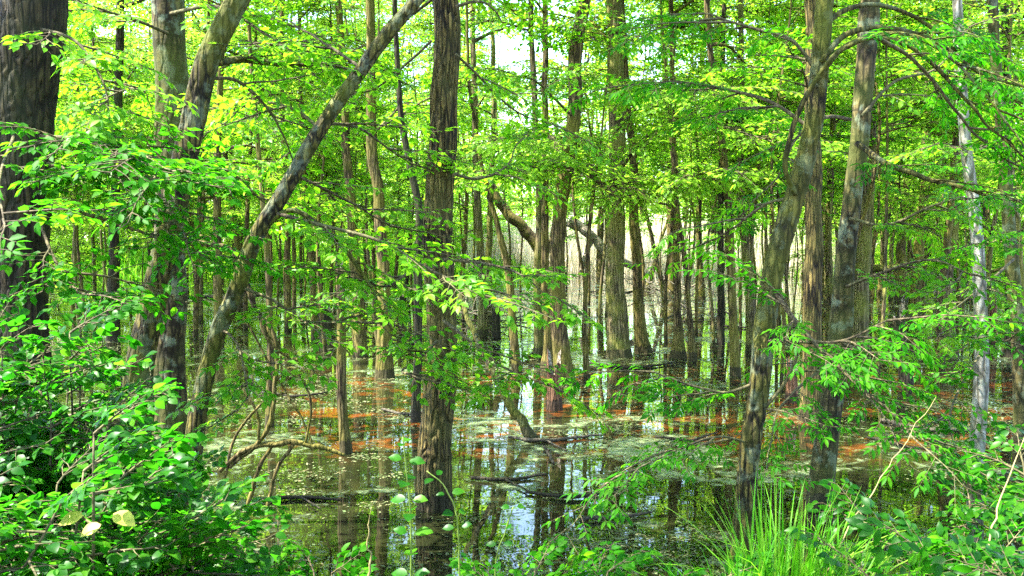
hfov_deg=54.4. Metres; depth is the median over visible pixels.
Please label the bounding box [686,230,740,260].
bush
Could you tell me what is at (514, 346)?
crooked tree
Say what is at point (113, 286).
rough tree
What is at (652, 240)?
sapling
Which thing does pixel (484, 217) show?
young tree
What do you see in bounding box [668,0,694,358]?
tree
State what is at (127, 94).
forest tree
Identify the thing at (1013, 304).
edge tree
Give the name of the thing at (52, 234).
forest tree
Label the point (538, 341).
tree
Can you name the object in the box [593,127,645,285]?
young tree
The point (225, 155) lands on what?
forest tree
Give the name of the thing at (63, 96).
young tree
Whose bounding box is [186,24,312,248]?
forest tree
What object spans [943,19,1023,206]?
forest tree
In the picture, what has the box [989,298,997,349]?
stump
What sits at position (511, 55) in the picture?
sky
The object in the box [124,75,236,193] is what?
young tree
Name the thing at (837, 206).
young tree
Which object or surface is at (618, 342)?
furrowed tree
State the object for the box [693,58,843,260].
young tree
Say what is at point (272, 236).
bush
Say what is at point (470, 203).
bush
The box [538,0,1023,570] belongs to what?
bent tree
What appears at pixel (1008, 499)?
shrub
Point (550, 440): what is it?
fallen branch
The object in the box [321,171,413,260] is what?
bush
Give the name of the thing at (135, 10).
forest tree
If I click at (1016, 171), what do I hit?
young tree
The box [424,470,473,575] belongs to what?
sapling
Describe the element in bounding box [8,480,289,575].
shrub
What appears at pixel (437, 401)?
furrowed tree
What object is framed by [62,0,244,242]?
forest tree
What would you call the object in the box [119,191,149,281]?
young tree
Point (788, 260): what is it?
young tree
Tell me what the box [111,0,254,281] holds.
forest tree
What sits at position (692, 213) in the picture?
young tree
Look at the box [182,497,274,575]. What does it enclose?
shrub
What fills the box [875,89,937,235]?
forest tree
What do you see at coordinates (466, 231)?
forest tree
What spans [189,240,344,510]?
bare shrub
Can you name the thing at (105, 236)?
young tree
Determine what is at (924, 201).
forest tree
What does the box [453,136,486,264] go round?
young tree
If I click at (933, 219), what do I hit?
young tree
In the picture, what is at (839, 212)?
forest tree
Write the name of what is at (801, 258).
forest tree
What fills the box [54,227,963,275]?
ground
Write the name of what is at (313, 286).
forest tree
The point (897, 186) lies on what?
forest tree
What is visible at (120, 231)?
bush
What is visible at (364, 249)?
forest tree
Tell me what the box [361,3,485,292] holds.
forest tree
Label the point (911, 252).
young tree
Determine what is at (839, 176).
young tree
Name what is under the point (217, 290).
forest tree
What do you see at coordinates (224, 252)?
bush
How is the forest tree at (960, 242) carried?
on the ground at (281, 239)
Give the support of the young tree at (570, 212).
on the water
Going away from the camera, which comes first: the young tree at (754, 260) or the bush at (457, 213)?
the young tree at (754, 260)
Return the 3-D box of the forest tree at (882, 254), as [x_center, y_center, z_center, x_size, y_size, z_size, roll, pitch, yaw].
[12.590,-5.132,32.377,7.232,11.617,5.663,1,3,13]
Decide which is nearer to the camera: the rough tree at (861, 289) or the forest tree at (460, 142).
the rough tree at (861, 289)
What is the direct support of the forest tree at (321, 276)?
on the ground at (281, 239)
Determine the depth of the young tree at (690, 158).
21.88 m
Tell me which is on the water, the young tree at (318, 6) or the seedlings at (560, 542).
the young tree at (318, 6)
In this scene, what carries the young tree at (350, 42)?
on the ground at (281, 239)
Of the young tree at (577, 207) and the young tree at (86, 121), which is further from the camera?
the young tree at (577, 207)
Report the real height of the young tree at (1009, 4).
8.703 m
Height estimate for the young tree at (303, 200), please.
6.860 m
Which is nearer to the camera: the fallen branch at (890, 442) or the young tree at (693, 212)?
the fallen branch at (890, 442)
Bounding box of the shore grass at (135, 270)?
[50,241,1023,279]
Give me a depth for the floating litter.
10.04 m
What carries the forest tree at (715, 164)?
on the ground at (281, 239)
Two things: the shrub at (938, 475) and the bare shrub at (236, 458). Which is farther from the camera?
the bare shrub at (236, 458)
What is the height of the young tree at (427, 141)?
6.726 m
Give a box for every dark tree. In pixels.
[0,0,295,439]
[680,7,737,257]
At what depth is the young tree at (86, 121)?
29.44 m
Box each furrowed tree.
[250,0,613,512]
[454,0,870,357]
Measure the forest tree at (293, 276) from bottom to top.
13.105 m
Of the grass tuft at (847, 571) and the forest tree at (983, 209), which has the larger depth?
the forest tree at (983, 209)
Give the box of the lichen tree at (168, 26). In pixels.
[55,0,396,496]
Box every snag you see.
[336,259,352,454]
[893,296,913,384]
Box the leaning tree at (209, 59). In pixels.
[116,0,412,468]
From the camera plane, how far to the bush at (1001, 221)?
48.46 m
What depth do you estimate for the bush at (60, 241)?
43.95 m
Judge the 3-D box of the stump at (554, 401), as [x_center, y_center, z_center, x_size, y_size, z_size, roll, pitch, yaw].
[0.493,1.223,11.502,0.225,1.066,0.220,0,3,0]
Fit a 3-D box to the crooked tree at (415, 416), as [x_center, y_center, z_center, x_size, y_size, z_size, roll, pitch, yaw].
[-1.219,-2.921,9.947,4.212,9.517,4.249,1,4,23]
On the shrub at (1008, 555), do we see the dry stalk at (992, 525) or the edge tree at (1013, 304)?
the dry stalk at (992, 525)
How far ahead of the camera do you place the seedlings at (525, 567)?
3.99 m
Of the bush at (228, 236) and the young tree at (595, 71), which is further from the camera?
the bush at (228, 236)
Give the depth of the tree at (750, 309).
17.06 m
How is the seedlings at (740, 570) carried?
on the ground at (281, 239)
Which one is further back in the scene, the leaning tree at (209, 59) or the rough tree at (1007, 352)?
the rough tree at (1007, 352)
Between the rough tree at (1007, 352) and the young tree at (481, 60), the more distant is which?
the young tree at (481, 60)
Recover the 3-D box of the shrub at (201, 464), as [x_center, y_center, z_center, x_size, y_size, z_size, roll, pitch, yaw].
[-1.960,1.504,5.281,1.006,1.390,1.018,0,3,0]
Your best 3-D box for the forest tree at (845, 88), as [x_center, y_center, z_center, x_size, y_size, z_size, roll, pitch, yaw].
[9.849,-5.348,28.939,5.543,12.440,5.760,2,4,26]
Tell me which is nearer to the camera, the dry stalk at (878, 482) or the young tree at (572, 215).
the dry stalk at (878, 482)
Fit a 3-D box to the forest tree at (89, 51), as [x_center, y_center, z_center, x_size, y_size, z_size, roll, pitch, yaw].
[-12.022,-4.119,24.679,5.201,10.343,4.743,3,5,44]
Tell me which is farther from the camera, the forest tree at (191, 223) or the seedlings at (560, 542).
the forest tree at (191, 223)
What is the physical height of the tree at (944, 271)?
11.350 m
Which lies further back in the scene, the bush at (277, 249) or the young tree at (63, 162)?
the bush at (277, 249)
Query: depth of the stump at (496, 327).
19.36 m
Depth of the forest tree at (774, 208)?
36.49 m
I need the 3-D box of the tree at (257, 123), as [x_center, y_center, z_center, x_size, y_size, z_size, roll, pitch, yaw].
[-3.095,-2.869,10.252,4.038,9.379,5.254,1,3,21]
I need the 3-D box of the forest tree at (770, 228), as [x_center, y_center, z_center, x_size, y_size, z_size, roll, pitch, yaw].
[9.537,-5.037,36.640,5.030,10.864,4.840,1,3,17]
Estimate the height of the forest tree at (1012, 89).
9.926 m
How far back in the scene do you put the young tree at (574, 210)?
20.67 m
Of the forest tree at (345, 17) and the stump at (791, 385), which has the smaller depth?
the stump at (791, 385)
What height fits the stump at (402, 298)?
1.140 m
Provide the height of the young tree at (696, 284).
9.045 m
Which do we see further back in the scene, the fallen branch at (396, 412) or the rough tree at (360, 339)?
the rough tree at (360, 339)
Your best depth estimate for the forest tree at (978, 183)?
28.49 m
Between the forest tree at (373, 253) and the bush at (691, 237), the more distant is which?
the bush at (691, 237)
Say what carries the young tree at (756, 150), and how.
on the ground at (281, 239)
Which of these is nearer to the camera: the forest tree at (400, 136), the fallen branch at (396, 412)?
the fallen branch at (396, 412)
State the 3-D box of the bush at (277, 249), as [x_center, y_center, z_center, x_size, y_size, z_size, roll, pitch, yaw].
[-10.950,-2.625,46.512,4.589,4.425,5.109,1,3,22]
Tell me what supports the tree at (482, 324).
on the water
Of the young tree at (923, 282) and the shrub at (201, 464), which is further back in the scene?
the young tree at (923, 282)
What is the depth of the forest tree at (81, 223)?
48.39 m
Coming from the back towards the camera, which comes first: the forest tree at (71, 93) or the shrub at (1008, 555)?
the forest tree at (71, 93)
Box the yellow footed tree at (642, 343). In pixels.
[472,0,652,353]
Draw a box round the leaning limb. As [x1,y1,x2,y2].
[457,293,538,437]
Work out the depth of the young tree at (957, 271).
22.14 m
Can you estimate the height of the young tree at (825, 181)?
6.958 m
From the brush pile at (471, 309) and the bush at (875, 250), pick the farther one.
the bush at (875, 250)
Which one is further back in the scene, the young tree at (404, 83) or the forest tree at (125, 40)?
the forest tree at (125, 40)
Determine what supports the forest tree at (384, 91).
on the ground at (281, 239)
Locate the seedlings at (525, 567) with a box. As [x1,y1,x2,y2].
[456,562,541,575]
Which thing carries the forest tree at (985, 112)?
on the ground at (281, 239)
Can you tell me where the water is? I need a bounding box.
[49,274,1023,575]
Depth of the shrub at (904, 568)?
4.96 m
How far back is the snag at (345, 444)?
9.17 m
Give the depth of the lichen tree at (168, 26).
7.23 m
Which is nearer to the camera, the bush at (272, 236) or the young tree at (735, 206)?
the young tree at (735, 206)
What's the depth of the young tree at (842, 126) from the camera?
19.05 m
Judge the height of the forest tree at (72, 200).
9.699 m
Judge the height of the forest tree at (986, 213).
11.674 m
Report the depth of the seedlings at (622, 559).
3.96 m
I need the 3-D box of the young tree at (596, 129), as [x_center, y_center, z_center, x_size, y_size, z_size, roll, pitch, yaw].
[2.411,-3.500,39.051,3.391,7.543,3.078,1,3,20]
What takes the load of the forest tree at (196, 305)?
on the water
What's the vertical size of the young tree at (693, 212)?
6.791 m
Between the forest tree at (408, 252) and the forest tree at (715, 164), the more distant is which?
the forest tree at (715, 164)
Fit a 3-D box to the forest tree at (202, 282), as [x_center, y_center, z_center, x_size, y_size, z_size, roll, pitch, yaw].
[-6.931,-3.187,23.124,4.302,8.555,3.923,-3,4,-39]
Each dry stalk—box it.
[366,507,371,575]
[823,397,935,575]
[982,439,1023,575]
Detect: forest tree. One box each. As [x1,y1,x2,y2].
[49,45,131,282]
[49,100,107,290]
[50,1,124,304]
[50,200,90,239]
[51,153,95,265]
[51,156,94,258]
[55,0,359,347]
[55,21,110,159]
[59,0,127,157]
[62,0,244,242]
[70,0,144,294]
[74,0,320,335]
[81,87,112,266]
[90,24,155,266]
[94,1,148,256]
[96,0,268,193]
[103,1,314,307]
[106,18,228,231]
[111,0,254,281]
[119,0,298,320]
[124,1,233,275]
[126,13,246,278]
[129,0,369,329]
[130,6,281,292]
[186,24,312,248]
[187,0,414,339]
[187,25,272,272]
[189,5,312,269]
[191,0,382,304]
[235,3,358,292]
[247,1,357,266]
[249,92,345,279]
[251,0,395,283]
[264,0,409,289]
[281,2,415,246]
[309,4,426,277]
[311,0,427,295]
[334,0,459,283]
[349,1,469,284]
[352,17,410,202]
[357,11,427,269]
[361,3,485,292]
[385,0,508,207]
[385,1,487,214]
[405,7,530,278]
[405,65,494,234]
[415,22,535,248]
[550,35,658,279]
[555,1,660,277]
[652,6,736,238]
[746,9,906,296]
[755,13,844,237]
[757,2,904,304]
[769,26,798,241]
[787,0,945,219]
[801,190,837,253]
[802,18,998,293]
[827,100,897,280]
[834,0,1022,292]
[843,6,981,283]
[872,0,1023,319]
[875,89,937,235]
[876,1,949,293]
[883,43,966,268]
[884,2,1023,176]
[896,0,1023,303]
[912,69,988,249]
[928,4,1023,247]
[934,8,1023,288]
[938,16,1023,268]
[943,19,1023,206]
[944,0,1023,235]
[983,2,1023,238]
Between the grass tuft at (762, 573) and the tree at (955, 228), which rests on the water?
the tree at (955, 228)
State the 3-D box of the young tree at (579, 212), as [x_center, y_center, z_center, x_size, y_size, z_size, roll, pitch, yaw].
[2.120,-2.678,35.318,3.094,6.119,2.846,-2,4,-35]
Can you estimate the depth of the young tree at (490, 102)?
28.37 m
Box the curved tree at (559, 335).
[459,0,596,386]
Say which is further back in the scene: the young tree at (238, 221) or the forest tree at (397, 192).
the forest tree at (397, 192)
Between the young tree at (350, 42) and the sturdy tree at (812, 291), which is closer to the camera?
the sturdy tree at (812, 291)
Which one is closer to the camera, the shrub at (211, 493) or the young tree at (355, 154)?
the shrub at (211, 493)
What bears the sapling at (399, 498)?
on the ground at (281, 239)
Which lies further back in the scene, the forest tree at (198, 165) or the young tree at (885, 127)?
the forest tree at (198, 165)
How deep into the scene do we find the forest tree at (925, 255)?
43.32 m
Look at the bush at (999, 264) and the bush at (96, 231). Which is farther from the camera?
the bush at (96, 231)
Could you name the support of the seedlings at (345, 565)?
on the ground at (281, 239)
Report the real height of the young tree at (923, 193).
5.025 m
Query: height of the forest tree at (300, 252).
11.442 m
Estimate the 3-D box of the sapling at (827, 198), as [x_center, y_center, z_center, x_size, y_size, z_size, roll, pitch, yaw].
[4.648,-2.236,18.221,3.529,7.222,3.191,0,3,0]
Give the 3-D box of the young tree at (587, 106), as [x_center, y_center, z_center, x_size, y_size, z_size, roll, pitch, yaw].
[1.330,-2.086,19.635,3.311,6.953,3.682,-1,3,-11]
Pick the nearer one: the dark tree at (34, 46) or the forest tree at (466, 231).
the dark tree at (34, 46)
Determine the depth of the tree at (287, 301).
21.27 m
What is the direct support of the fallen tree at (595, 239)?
attached to the young tree at (589, 281)
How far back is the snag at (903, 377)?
13.40 m
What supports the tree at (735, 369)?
on the water
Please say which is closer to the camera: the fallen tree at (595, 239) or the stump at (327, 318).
the stump at (327, 318)
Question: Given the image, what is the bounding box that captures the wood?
[53,45,1022,248]
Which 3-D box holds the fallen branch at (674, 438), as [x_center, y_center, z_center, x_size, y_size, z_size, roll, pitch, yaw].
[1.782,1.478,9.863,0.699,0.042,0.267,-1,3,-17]
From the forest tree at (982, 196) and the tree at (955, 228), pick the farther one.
the forest tree at (982, 196)
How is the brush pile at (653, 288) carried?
on the water
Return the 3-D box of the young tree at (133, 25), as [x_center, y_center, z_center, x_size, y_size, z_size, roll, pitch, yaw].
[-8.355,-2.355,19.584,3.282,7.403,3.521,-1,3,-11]
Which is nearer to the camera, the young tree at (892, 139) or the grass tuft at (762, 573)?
the grass tuft at (762, 573)
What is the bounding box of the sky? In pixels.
[52,0,1022,225]
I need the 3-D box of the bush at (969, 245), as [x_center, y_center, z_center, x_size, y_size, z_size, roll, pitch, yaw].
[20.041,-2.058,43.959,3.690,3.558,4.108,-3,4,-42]
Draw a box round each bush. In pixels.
[49,221,96,275]
[49,225,129,270]
[50,229,82,267]
[53,192,132,256]
[54,200,149,261]
[64,196,152,249]
[186,209,274,277]
[190,207,277,257]
[223,203,284,258]
[226,195,326,270]
[272,186,346,262]
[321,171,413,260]
[325,194,370,245]
[344,187,460,275]
[391,194,486,269]
[452,176,497,244]
[453,168,516,248]
[453,215,494,264]
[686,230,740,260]
[705,186,805,258]
[790,211,914,275]
[874,228,940,275]
[875,216,969,269]
[887,232,968,273]
[928,210,1003,274]
[931,203,999,258]
[985,206,1023,270]
[985,210,1023,267]
[985,244,1023,277]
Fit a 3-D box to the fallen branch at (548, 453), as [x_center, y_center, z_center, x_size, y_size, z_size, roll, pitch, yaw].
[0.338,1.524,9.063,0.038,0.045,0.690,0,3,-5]
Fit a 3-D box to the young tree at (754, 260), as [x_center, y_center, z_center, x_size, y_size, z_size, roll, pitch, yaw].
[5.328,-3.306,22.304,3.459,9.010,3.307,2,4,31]
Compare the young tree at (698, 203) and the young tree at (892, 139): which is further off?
the young tree at (698, 203)
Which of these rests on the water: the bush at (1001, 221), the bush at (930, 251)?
the bush at (930, 251)
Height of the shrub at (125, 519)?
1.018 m
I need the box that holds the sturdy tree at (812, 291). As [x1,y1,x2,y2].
[699,0,855,421]
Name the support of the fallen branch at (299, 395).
on the water
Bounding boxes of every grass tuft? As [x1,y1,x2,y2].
[613,528,855,575]
[641,460,942,575]
[694,513,944,575]
[792,540,994,575]
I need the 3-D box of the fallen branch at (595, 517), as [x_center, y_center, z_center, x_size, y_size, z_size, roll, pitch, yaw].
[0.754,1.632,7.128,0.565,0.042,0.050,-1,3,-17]
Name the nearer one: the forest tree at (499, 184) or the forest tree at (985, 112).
the forest tree at (985, 112)
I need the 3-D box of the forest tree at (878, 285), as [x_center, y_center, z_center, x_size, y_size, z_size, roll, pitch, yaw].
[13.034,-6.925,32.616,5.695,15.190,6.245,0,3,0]
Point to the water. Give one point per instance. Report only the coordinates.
(497, 450)
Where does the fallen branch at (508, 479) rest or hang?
on the water
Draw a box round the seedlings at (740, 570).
[664,550,776,575]
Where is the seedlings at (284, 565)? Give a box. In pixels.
[218,506,315,575]
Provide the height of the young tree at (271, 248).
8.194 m
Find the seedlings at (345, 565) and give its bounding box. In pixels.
[280,540,377,575]
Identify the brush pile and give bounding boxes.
[317,294,460,346]
[457,287,533,320]
[591,249,727,294]
[644,281,738,321]
[925,266,1003,301]
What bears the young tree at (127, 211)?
on the water
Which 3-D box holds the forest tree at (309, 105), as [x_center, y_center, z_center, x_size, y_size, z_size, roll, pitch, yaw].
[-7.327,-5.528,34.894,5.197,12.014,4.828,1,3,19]
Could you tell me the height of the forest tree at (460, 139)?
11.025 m
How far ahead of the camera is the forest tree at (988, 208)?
40.37 m
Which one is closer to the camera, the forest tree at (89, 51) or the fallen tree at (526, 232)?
the forest tree at (89, 51)
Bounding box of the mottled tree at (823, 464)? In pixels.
[713,0,1023,511]
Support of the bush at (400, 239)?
on the ground at (281, 239)
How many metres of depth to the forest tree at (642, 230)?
42.32 m
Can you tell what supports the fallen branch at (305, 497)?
on the water
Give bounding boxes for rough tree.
[57,0,260,341]
[219,0,471,357]
[366,0,538,378]
[729,0,1023,351]
[839,1,1021,311]
[888,0,999,299]
[999,0,1023,357]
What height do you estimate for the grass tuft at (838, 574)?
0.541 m
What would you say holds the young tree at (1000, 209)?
on the water
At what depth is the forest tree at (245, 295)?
20.69 m
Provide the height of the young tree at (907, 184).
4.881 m
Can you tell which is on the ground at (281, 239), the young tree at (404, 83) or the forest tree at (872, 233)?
the forest tree at (872, 233)
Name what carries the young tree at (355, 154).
on the water
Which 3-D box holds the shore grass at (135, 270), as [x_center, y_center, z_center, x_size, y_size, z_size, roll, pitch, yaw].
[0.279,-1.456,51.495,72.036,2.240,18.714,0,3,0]
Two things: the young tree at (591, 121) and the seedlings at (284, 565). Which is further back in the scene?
the young tree at (591, 121)
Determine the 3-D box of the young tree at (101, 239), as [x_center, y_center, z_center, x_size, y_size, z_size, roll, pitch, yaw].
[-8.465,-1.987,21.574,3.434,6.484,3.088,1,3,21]
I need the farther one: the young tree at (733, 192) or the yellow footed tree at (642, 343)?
the young tree at (733, 192)
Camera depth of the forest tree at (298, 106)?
32.94 m
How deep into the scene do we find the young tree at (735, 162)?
27.45 m
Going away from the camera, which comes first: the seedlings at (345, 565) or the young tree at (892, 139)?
the seedlings at (345, 565)
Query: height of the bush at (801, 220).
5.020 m
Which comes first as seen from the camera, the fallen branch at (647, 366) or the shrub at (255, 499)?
the shrub at (255, 499)
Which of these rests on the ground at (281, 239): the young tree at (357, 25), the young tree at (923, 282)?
the young tree at (357, 25)
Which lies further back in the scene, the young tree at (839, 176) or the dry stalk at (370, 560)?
the young tree at (839, 176)
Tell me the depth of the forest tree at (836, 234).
41.69 m
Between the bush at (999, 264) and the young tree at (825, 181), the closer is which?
the young tree at (825, 181)
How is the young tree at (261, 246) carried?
on the ground at (281, 239)
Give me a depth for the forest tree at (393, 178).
34.83 m
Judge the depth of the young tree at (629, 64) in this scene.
23.91 m
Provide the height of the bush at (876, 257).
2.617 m
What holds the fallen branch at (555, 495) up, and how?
on the water
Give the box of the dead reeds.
[452,216,878,276]
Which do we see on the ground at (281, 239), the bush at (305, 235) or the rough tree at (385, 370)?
the bush at (305, 235)
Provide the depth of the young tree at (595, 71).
17.28 m
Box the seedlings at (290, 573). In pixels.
[243,570,302,575]
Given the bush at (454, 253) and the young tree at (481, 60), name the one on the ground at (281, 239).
the bush at (454, 253)
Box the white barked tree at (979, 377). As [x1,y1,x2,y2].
[888,0,1023,496]
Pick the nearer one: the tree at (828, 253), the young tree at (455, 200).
the tree at (828, 253)
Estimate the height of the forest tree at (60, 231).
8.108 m
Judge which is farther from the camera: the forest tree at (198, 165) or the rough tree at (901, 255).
the forest tree at (198, 165)
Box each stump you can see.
[319,294,333,344]
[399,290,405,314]
[492,304,500,337]
[546,348,562,410]
[785,356,797,403]
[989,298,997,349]
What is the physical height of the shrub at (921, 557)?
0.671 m
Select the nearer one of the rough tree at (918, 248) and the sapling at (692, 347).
the sapling at (692, 347)
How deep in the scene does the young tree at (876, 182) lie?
30.23 m
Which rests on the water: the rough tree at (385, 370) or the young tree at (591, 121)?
the rough tree at (385, 370)
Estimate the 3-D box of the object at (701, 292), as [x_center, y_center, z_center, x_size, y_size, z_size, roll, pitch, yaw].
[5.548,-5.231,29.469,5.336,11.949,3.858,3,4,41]
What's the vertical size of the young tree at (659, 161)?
9.918 m
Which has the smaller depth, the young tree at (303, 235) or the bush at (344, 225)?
the young tree at (303, 235)
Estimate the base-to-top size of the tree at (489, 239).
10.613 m
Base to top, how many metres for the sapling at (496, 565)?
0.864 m
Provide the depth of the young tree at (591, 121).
22.65 m
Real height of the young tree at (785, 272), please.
6.859 m
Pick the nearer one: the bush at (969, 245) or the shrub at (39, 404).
the shrub at (39, 404)
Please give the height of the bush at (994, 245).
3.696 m
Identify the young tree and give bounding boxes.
[49,0,119,265]
[52,40,120,232]
[53,0,192,337]
[53,31,132,294]
[54,0,152,332]
[55,110,110,197]
[56,78,152,297]
[57,47,154,291]
[74,82,213,228]
[92,174,145,266]
[105,191,143,235]
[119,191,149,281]
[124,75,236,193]
[206,56,298,236]
[208,54,313,310]
[213,19,328,289]
[214,0,368,315]
[232,0,420,352]
[252,109,279,277]
[259,37,396,312]
[260,86,358,299]
[264,95,330,280]
[270,0,488,345]
[276,99,423,227]
[280,129,382,315]
[293,18,401,263]
[341,22,479,325]
[384,49,520,316]
[409,34,511,318]
[417,154,469,248]
[424,16,568,262]
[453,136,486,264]
[462,69,555,293]
[476,0,638,252]
[492,0,664,329]
[499,3,668,334]
[520,128,588,289]
[526,100,608,275]
[529,121,595,242]
[530,0,646,304]
[532,122,589,276]
[537,0,707,165]
[551,51,690,315]
[567,177,591,221]
[568,1,697,213]
[571,0,721,298]
[590,14,760,341]
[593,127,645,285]
[604,63,729,288]
[625,148,716,305]
[626,0,769,333]
[626,125,748,323]
[651,131,717,297]
[657,49,798,346]
[665,0,889,382]
[667,0,835,325]
[668,135,735,296]
[677,9,794,310]
[679,138,717,269]
[680,0,804,304]
[685,41,780,228]
[693,0,853,337]
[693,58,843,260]
[697,73,785,268]
[701,19,857,204]
[717,123,822,263]
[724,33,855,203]
[726,8,900,334]
[728,55,843,321]
[729,53,840,310]
[733,75,792,249]
[734,187,775,297]
[741,0,1022,357]
[747,158,844,314]
[751,0,1023,373]
[762,62,885,214]
[769,123,847,301]
[774,194,803,278]
[777,1,941,155]
[796,20,921,235]
[822,53,918,197]
[824,1,912,209]
[824,21,983,323]
[828,63,921,299]
[830,11,949,295]
[836,127,892,221]
[841,0,1023,299]
[874,142,947,309]
[880,26,1023,315]
[889,114,999,328]
[894,168,965,295]
[897,0,1023,323]
[984,138,1023,239]
[988,130,1023,221]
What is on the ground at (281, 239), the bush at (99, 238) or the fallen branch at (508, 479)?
the bush at (99, 238)
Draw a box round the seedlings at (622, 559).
[514,541,661,575]
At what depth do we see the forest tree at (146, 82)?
44.67 m
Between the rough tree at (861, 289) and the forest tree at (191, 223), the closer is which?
the rough tree at (861, 289)
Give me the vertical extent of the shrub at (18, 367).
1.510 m
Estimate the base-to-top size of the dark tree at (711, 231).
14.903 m
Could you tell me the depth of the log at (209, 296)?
31.00 m
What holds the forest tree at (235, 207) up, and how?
on the ground at (281, 239)
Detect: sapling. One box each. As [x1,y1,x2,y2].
[389,437,433,575]
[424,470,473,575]
[479,0,724,383]
[486,504,524,575]
[567,0,769,360]
[604,151,668,301]
[639,157,704,289]
[680,0,881,277]
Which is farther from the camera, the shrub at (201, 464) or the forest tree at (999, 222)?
the forest tree at (999, 222)
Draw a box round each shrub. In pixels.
[0,294,157,566]
[0,302,156,559]
[0,361,201,573]
[0,377,207,575]
[0,390,126,475]
[0,425,284,575]
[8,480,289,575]
[68,416,206,547]
[110,461,222,537]
[157,443,232,539]
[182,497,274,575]
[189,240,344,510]
[784,508,1023,575]
[806,478,967,575]
[845,496,1023,575]
[901,456,1023,575]
[935,421,1023,575]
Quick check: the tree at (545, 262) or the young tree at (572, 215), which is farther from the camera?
the young tree at (572, 215)
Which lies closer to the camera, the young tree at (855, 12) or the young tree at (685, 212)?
the young tree at (855, 12)
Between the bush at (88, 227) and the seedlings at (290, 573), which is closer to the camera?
the seedlings at (290, 573)
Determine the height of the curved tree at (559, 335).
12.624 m
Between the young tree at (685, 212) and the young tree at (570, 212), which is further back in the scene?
the young tree at (570, 212)
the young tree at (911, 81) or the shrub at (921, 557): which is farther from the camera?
the young tree at (911, 81)
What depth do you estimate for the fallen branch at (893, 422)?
10.38 m
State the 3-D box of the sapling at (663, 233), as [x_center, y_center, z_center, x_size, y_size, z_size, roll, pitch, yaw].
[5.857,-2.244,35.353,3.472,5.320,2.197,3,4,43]
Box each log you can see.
[188,295,257,298]
[872,261,910,272]
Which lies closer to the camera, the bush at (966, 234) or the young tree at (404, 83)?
the young tree at (404, 83)
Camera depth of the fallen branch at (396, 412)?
11.21 m
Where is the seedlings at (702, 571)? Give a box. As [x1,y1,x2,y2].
[555,567,706,575]
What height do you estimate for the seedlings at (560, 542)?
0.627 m
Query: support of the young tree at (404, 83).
on the water
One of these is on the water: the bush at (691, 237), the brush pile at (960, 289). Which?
the brush pile at (960, 289)
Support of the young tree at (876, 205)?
on the water
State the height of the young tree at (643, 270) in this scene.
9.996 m
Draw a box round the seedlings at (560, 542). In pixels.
[449,536,594,575]
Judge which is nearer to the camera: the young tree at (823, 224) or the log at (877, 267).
the young tree at (823, 224)
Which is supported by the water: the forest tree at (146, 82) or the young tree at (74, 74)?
the young tree at (74, 74)
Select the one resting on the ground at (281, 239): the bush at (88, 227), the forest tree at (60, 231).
the bush at (88, 227)
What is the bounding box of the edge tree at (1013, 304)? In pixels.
[872,0,1023,448]
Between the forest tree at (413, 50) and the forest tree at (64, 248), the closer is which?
the forest tree at (64, 248)
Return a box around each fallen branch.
[245,495,341,508]
[260,391,327,396]
[381,408,421,414]
[471,473,546,493]
[508,434,604,450]
[525,488,617,498]
[543,445,554,464]
[580,511,652,521]
[589,362,672,368]
[655,432,717,441]
[866,436,942,450]
[880,417,969,431]
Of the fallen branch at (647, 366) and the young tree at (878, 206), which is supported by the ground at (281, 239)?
the young tree at (878, 206)
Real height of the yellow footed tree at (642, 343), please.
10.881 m
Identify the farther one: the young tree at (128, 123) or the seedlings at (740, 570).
the young tree at (128, 123)
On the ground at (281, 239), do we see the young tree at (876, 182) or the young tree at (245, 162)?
the young tree at (245, 162)
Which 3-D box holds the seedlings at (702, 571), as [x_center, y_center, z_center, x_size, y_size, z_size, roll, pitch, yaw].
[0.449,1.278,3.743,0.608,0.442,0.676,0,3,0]
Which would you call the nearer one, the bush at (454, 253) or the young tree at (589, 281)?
the young tree at (589, 281)
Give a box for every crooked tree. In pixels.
[392,0,608,422]
[411,0,530,372]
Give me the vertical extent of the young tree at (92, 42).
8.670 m
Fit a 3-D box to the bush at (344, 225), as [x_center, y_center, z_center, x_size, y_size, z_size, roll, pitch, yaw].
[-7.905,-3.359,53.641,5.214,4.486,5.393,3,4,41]
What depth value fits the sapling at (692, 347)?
15.82 m
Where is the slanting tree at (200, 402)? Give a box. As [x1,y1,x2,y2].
[165,0,569,503]
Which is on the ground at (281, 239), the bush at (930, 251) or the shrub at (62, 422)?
the shrub at (62, 422)
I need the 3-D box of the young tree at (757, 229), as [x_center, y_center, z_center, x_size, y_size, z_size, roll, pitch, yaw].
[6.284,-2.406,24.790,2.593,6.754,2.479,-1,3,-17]
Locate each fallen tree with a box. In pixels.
[487,180,549,299]
[566,216,649,274]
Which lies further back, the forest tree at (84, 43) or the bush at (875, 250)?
the bush at (875, 250)
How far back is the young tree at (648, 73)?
23.46 m
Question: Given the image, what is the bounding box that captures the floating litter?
[52,290,1023,575]
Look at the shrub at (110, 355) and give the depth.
3.77 m
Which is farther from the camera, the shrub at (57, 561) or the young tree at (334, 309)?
the young tree at (334, 309)
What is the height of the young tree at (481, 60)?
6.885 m

